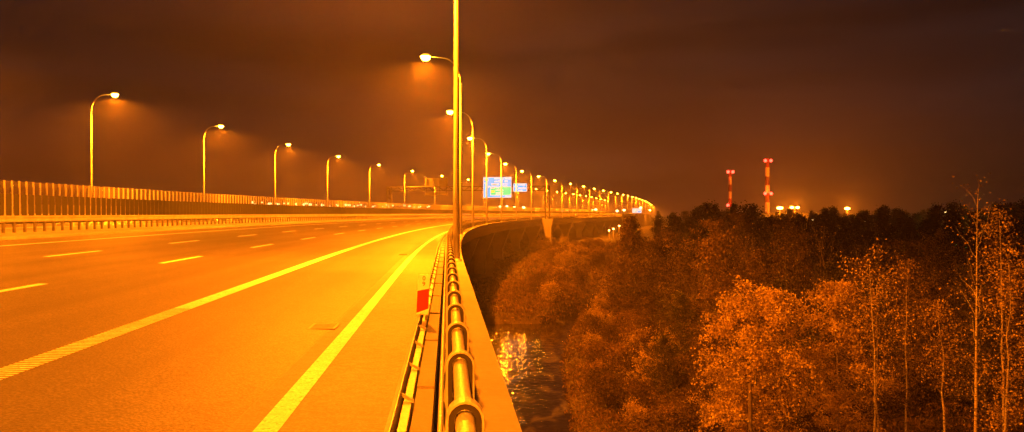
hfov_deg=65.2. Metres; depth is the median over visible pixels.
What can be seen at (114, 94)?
street lamp
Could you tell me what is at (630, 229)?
conifer tree
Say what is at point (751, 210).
forest tree
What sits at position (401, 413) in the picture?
guardrail
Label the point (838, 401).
birch tree
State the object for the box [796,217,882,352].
bare tree
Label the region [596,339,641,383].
shrub
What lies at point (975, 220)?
forest tree
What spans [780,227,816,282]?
forest tree
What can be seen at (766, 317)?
birch tree
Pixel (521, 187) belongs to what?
direction sign
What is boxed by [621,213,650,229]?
retaining wall
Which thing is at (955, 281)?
bare tree
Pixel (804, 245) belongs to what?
alder tree
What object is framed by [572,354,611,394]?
shrub
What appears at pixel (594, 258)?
shrub
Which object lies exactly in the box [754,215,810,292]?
bare tree
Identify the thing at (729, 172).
chimney
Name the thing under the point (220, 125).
street lamp
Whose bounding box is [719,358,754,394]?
shrub
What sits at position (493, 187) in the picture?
direction sign
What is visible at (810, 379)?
shrub
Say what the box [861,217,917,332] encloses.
bare tree
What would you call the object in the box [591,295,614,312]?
shrub
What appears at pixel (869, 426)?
shrub
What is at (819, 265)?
bare tree
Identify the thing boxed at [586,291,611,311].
shrub
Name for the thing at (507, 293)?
ground cover
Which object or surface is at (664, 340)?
alder tree
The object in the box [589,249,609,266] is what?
shrub
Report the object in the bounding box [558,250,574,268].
shrub
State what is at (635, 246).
alder tree
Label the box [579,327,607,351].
shrub
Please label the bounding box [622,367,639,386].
shrub
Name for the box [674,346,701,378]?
shrub
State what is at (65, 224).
road
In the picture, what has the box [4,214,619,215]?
guardrail
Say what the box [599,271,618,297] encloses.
alder tree
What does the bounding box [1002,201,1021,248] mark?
forest tree
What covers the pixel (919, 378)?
shrub
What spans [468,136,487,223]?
street lamp
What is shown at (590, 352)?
shrub
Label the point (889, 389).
shrub
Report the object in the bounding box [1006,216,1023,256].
forest tree
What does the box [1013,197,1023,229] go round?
forest tree
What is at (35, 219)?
median guardrail
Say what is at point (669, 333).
shrub
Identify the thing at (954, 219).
forest tree
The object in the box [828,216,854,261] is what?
forest tree
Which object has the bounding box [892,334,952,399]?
shrub
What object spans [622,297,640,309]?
shrub
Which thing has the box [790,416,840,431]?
shrub
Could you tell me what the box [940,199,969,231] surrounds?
forest tree
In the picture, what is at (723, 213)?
forest tree
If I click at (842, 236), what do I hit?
forest tree
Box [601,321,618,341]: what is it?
shrub
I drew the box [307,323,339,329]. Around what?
drain grate
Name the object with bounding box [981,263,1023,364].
alder tree
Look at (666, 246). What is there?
alder tree
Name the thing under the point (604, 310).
shrub
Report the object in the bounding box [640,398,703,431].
shrub
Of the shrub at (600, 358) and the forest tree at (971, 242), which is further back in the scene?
the forest tree at (971, 242)
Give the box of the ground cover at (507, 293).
[469,240,1023,431]
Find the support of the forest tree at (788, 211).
on the ground at (605, 236)
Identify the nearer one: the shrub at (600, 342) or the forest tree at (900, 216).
the shrub at (600, 342)
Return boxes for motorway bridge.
[433,216,654,431]
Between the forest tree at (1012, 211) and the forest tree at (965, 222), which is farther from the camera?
the forest tree at (965, 222)
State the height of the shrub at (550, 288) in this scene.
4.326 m
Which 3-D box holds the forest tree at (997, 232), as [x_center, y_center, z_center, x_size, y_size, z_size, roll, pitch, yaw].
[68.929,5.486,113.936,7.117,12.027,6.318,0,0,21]
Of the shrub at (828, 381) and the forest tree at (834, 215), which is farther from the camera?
the forest tree at (834, 215)
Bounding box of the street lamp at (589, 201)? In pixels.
[583,186,589,216]
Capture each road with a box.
[0,214,597,227]
[0,215,620,431]
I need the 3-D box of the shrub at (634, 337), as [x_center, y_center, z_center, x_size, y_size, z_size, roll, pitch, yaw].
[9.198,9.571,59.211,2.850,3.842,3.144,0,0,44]
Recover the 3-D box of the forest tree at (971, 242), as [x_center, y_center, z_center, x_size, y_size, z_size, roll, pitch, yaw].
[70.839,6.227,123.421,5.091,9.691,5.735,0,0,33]
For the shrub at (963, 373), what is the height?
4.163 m
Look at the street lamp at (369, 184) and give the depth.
202.48 m
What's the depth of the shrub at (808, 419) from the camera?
36.44 m
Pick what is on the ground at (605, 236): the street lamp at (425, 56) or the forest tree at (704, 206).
the forest tree at (704, 206)
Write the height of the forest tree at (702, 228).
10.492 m
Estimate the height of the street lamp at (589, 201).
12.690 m
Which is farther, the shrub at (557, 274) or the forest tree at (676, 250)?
the forest tree at (676, 250)
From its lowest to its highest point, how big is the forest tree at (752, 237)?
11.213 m
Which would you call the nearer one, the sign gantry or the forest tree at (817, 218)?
the forest tree at (817, 218)
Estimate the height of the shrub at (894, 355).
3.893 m
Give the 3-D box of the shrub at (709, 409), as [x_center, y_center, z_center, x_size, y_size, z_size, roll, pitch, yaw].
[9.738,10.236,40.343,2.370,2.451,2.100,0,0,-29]
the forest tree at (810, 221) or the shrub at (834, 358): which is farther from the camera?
the forest tree at (810, 221)
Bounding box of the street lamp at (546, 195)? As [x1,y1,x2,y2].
[537,175,546,218]
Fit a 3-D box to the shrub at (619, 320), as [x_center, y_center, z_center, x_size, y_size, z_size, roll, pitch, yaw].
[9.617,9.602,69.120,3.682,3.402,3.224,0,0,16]
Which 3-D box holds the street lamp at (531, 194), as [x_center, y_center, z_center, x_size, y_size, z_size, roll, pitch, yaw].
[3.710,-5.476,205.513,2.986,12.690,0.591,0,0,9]
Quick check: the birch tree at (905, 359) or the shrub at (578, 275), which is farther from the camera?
the shrub at (578, 275)
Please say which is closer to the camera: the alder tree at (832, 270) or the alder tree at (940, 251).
the alder tree at (832, 270)
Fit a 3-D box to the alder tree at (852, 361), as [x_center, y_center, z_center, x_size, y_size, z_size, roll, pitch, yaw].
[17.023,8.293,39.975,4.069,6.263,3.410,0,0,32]
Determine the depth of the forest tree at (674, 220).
143.21 m
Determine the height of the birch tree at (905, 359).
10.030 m
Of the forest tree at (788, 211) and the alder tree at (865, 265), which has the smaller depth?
the alder tree at (865, 265)
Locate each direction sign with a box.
[425,178,447,195]
[483,177,511,197]
[513,183,526,191]
[632,208,641,216]
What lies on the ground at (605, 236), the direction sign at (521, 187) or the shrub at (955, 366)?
the shrub at (955, 366)
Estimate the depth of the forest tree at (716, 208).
251.04 m
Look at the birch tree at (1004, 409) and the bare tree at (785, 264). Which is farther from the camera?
the bare tree at (785, 264)
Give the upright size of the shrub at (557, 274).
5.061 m
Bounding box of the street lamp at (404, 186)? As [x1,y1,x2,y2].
[404,170,412,202]
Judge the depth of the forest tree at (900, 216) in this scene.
178.71 m
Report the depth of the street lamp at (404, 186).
232.17 m
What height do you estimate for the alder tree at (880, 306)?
8.527 m
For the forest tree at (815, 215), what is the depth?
292.24 m
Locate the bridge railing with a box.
[437,215,610,431]
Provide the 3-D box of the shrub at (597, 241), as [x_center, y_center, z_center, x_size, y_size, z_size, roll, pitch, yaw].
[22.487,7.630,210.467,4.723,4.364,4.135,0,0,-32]
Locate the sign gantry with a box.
[386,186,553,242]
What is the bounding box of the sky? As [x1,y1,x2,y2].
[0,0,1023,216]
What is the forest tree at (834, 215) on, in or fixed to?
on the ground at (605, 236)
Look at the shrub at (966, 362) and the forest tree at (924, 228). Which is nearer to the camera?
the shrub at (966, 362)
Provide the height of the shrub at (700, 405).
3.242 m
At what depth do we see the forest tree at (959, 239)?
145.45 m
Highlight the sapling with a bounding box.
[912,296,969,431]
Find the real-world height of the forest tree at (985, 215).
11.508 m
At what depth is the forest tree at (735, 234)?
158.26 m
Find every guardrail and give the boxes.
[0,213,620,232]
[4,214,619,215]
[384,215,615,431]
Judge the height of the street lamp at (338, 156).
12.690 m
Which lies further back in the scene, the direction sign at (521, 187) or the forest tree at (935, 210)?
the direction sign at (521, 187)
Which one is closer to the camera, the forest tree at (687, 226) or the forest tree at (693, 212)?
the forest tree at (687, 226)
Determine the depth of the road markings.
10.08 m
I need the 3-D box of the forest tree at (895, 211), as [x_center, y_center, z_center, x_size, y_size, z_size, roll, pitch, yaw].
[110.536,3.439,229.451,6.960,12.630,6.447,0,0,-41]
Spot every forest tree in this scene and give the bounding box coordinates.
[650,220,664,239]
[660,212,687,250]
[669,234,680,274]
[680,211,688,228]
[681,219,694,256]
[684,207,700,226]
[684,221,711,280]
[686,199,728,237]
[695,207,723,245]
[710,244,733,286]
[712,203,720,216]
[719,210,726,231]
[723,202,738,250]
[726,218,764,279]
[730,213,745,256]
[731,200,764,256]
[745,213,784,282]
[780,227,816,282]
[784,209,793,217]
[785,216,815,263]
[789,212,815,234]
[807,216,813,239]
[807,220,846,273]
[810,215,821,248]
[811,212,820,231]
[814,209,836,257]
[827,205,839,256]
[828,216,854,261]
[833,225,861,279]
[846,214,863,250]
[848,211,873,259]
[854,228,881,275]
[865,205,892,263]
[869,221,903,279]
[885,210,910,256]
[888,207,909,241]
[895,222,921,276]
[912,220,943,279]
[916,208,927,223]
[924,202,945,260]
[931,206,970,286]
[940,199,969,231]
[951,221,966,263]
[957,205,971,228]
[957,225,989,274]
[959,213,968,242]
[963,210,984,258]
[966,214,1023,282]
[979,210,988,241]
[984,202,1009,257]
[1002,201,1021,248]
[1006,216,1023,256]
[1006,216,1023,289]
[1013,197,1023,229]
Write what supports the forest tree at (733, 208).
on the ground at (605, 236)
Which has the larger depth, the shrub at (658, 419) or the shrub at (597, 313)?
the shrub at (597, 313)
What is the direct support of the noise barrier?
on the motorway bridge
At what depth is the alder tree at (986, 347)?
40.90 m
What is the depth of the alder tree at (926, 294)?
45.91 m
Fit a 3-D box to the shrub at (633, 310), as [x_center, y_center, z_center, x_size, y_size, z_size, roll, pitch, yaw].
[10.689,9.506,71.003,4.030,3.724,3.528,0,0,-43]
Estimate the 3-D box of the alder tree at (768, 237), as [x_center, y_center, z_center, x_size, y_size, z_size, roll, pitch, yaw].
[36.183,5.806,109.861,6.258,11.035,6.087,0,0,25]
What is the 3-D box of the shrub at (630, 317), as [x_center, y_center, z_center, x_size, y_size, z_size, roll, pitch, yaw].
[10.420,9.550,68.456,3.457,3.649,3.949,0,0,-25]
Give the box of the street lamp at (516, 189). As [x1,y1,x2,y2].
[504,163,516,219]
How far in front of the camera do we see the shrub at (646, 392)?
44.04 m
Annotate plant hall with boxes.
[759,213,818,224]
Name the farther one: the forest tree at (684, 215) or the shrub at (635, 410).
the forest tree at (684, 215)
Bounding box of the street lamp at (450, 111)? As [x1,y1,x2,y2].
[447,109,474,227]
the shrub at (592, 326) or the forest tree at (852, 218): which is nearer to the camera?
the shrub at (592, 326)
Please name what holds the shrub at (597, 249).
on the ground at (605, 236)
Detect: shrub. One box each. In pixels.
[522,263,560,288]
[525,271,546,295]
[532,266,573,293]
[537,276,564,302]
[538,278,568,299]
[541,236,551,241]
[544,248,561,265]
[558,236,568,246]
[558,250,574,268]
[561,247,575,262]
[562,265,593,289]
[568,315,610,345]
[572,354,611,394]
[573,242,588,261]
[574,250,588,262]
[576,358,631,410]
[577,304,595,322]
[577,342,614,362]
[578,349,613,378]
[579,309,603,330]
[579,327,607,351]
[580,253,590,266]
[581,304,609,331]
[582,234,593,247]
[584,336,606,356]
[586,245,607,266]
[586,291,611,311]
[587,369,624,404]
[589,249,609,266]
[589,253,602,266]
[589,269,601,284]
[591,238,604,246]
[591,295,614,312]
[592,307,612,329]
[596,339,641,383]
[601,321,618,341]
[603,310,617,332]
[604,341,653,382]
[606,310,640,338]
[613,306,645,331]
[615,320,654,353]
[616,308,652,339]
[616,396,649,431]
[619,320,655,350]
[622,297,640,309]
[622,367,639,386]
[623,342,670,394]
[625,373,668,410]
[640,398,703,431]
[645,406,695,431]
[646,321,684,355]
[647,382,708,428]
[651,350,690,380]
[651,420,687,431]
[654,325,683,347]
[654,396,716,431]
[656,350,692,389]
[672,388,719,431]
[674,324,710,354]
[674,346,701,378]
[691,393,720,430]
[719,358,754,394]
[730,387,819,431]
[779,411,808,431]
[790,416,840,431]
[792,393,851,431]
[799,372,871,418]
[801,349,871,389]
[801,367,825,400]
[844,410,887,431]
[851,395,881,420]
[855,378,888,412]
[872,347,924,396]
[872,370,908,409]
[879,351,947,414]
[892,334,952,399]
[919,365,982,415]
[923,343,981,402]
[938,345,973,393]
[944,346,991,386]
[977,348,1017,383]
[988,398,1023,431]
[989,363,1023,408]
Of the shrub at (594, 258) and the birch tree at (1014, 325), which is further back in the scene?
the shrub at (594, 258)
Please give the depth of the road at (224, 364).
11.96 m
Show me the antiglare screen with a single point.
(153, 207)
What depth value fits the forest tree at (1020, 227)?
114.57 m
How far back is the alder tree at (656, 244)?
73.57 m
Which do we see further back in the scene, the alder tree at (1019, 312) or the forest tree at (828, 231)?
the forest tree at (828, 231)
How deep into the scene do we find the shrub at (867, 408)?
40.78 m
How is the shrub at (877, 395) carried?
on the ground at (605, 236)
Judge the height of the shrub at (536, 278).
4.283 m
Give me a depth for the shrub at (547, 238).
219.21 m
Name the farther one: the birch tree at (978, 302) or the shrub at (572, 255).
the shrub at (572, 255)
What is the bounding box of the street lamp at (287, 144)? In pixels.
[275,143,289,204]
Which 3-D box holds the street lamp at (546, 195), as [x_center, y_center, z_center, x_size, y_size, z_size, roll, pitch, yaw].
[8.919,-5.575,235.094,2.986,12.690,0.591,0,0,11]
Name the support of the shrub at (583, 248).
on the ground at (605, 236)
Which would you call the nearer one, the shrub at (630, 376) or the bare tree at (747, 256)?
the shrub at (630, 376)
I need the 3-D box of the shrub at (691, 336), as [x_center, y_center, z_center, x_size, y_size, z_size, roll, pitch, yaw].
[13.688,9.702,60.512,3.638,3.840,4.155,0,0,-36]
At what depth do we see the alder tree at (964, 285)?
55.97 m
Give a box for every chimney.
[726,170,733,209]
[764,158,772,212]
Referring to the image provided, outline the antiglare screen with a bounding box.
[0,194,613,223]
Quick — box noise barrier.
[3,180,612,214]
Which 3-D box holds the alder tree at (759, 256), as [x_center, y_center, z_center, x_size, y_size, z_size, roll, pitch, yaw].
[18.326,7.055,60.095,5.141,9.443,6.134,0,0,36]
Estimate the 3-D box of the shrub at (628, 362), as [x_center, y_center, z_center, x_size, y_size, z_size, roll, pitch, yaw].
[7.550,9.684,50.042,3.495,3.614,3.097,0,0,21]
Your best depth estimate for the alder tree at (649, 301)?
59.86 m
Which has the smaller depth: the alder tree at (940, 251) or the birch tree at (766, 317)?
the birch tree at (766, 317)
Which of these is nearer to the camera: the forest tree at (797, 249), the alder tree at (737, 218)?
the alder tree at (737, 218)
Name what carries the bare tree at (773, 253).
on the ground at (605, 236)
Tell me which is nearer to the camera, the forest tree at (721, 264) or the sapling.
the sapling
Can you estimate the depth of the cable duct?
6.12 m
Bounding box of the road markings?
[0,216,599,431]
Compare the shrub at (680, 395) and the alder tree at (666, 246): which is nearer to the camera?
the shrub at (680, 395)
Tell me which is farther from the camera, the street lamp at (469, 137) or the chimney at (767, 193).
the chimney at (767, 193)
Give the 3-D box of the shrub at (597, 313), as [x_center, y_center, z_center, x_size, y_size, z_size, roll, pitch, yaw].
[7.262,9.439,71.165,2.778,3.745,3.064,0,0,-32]
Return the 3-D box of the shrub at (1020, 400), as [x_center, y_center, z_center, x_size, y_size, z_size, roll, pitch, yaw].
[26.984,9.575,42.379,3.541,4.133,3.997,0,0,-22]
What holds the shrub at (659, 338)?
on the ground at (605, 236)
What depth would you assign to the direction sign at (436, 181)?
231.04 m
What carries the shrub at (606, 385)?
on the ground at (605, 236)
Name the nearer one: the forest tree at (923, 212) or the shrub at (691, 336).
the shrub at (691, 336)
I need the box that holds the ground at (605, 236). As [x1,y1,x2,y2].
[468,217,1023,431]
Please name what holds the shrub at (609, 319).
on the ground at (605, 236)
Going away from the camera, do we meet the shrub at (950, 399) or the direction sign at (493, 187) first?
the shrub at (950, 399)
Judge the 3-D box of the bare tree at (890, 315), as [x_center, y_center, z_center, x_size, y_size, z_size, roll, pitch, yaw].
[24.647,6.378,49.840,4.940,10.405,4.331,0,0,-28]
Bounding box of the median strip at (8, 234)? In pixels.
[0,214,607,240]
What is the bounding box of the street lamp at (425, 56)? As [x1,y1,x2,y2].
[420,53,463,235]
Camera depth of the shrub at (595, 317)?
70.04 m
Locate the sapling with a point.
(942, 345)
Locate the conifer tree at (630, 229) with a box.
[590,216,665,311]
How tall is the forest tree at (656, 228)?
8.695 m
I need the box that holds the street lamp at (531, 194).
[521,170,531,218]
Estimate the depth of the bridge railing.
4.45 m
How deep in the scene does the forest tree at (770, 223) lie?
112.52 m
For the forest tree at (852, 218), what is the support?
on the ground at (605, 236)
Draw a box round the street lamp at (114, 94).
[90,92,118,205]
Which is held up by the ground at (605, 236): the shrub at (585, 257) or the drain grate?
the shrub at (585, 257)
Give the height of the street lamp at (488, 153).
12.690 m
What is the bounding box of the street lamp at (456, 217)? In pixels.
[453,0,462,260]
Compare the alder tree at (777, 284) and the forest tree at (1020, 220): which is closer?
the alder tree at (777, 284)
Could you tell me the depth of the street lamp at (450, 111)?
85.76 m
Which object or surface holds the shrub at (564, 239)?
on the ground at (605, 236)
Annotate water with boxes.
[485,324,528,353]
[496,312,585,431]
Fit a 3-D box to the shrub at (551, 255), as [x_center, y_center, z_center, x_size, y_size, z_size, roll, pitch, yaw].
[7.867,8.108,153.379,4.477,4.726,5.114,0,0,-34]
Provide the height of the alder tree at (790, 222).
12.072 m
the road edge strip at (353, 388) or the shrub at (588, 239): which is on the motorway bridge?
the road edge strip at (353, 388)
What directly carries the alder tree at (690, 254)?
on the ground at (605, 236)
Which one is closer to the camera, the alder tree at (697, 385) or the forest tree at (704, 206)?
the alder tree at (697, 385)
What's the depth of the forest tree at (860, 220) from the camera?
155.39 m
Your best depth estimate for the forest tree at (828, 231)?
123.41 m
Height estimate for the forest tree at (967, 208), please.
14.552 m
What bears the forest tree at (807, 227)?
on the ground at (605, 236)
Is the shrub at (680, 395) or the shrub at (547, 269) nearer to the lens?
the shrub at (680, 395)
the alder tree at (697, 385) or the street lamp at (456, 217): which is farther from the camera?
the alder tree at (697, 385)
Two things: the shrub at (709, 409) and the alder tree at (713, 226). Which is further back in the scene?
the alder tree at (713, 226)
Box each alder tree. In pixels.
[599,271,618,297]
[615,230,649,269]
[621,234,686,322]
[628,296,666,347]
[633,330,689,399]
[646,238,686,303]
[648,282,714,379]
[657,242,730,345]
[667,227,716,295]
[675,324,746,403]
[680,216,744,321]
[683,227,756,380]
[711,211,766,297]
[721,248,796,347]
[739,267,826,387]
[753,221,797,281]
[759,210,813,314]
[761,229,825,338]
[771,318,843,424]
[793,249,870,352]
[817,320,897,423]
[842,256,905,343]
[842,269,920,381]
[861,239,935,355]
[892,280,975,399]
[907,230,964,345]
[914,228,965,305]
[927,253,1009,357]
[939,305,1023,426]
[977,236,1023,348]
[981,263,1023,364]
[988,305,1023,418]
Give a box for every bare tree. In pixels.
[690,223,758,363]
[704,216,776,344]
[736,226,792,333]
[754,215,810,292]
[763,249,823,384]
[785,218,838,334]
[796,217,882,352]
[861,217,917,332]
[862,235,949,380]
[920,225,991,353]
[956,232,1022,380]
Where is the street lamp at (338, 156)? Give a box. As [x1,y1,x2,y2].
[327,155,339,199]
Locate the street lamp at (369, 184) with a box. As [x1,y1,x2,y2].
[369,164,379,207]
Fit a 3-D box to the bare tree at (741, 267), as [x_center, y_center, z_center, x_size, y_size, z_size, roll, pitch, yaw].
[15.729,6.090,58.088,5.346,11.262,4.688,0,0,35]
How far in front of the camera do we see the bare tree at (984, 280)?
51.64 m
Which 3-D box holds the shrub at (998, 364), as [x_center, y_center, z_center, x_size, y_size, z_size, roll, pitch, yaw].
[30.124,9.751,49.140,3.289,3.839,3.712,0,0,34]
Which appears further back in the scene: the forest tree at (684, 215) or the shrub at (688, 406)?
the forest tree at (684, 215)
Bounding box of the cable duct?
[409,217,575,431]
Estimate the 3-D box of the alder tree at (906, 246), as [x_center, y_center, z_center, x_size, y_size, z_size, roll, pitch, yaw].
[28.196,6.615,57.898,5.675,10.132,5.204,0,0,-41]
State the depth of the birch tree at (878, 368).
32.33 m
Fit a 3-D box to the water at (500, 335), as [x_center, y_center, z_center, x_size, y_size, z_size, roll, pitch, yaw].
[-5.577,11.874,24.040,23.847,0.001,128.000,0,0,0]
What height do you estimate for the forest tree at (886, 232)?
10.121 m
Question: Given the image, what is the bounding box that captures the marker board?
[416,275,429,337]
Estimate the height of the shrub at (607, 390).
3.724 m
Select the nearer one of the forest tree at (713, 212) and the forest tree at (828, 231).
the forest tree at (828, 231)
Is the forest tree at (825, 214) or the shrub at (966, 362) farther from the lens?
the forest tree at (825, 214)
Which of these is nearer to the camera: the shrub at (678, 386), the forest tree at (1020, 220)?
the shrub at (678, 386)
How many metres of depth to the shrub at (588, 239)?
216.94 m
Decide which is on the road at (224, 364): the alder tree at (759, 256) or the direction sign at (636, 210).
the direction sign at (636, 210)
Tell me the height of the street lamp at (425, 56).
12.690 m
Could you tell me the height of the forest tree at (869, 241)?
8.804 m
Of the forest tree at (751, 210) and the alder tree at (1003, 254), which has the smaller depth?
the alder tree at (1003, 254)
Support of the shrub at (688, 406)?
on the ground at (605, 236)
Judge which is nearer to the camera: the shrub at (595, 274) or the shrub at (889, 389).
the shrub at (889, 389)
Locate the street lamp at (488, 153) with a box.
[487,152,501,221]
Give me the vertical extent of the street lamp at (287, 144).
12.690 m
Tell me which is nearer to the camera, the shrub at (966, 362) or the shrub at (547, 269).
the shrub at (966, 362)
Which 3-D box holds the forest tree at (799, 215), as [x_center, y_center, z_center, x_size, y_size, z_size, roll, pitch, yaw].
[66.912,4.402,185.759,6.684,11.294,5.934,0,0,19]
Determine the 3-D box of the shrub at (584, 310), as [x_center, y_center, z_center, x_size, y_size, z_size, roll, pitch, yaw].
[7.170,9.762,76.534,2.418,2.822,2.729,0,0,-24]
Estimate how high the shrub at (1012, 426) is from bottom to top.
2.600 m
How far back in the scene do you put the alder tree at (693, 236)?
99.76 m
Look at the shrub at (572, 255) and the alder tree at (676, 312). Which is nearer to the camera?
the alder tree at (676, 312)
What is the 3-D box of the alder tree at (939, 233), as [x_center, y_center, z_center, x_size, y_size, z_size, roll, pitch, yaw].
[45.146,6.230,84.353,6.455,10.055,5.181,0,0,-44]
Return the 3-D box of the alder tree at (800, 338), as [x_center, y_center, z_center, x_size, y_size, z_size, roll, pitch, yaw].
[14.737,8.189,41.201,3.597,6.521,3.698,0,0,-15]
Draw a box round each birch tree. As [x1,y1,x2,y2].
[688,273,827,431]
[787,278,884,431]
[829,238,927,431]
[842,253,991,431]
[933,200,1023,431]
[946,173,1004,431]
[989,267,1023,410]
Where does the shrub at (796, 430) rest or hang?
on the ground at (605, 236)
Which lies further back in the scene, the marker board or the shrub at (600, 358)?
the shrub at (600, 358)
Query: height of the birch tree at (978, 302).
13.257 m
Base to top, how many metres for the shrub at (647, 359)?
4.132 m
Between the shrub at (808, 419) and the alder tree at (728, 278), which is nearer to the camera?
the shrub at (808, 419)
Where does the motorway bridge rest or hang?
on the ground at (605, 236)
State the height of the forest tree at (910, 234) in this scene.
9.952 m
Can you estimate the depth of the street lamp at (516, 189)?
175.53 m
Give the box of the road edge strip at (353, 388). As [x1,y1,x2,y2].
[225,230,447,431]
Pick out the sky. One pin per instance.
(856, 105)
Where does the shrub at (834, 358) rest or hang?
on the ground at (605, 236)
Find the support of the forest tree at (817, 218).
on the ground at (605, 236)
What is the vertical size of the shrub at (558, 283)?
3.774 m
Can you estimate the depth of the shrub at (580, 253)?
156.11 m
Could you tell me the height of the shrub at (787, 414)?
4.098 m
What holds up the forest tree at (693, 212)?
on the ground at (605, 236)
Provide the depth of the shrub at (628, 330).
59.17 m
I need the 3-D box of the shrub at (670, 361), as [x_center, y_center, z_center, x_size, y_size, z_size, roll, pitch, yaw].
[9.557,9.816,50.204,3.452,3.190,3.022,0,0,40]
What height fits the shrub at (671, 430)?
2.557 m
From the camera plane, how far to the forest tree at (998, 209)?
150.25 m
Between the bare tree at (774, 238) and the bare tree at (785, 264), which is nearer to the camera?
the bare tree at (785, 264)
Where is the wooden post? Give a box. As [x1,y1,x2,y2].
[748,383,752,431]
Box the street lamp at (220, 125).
[203,124,223,201]

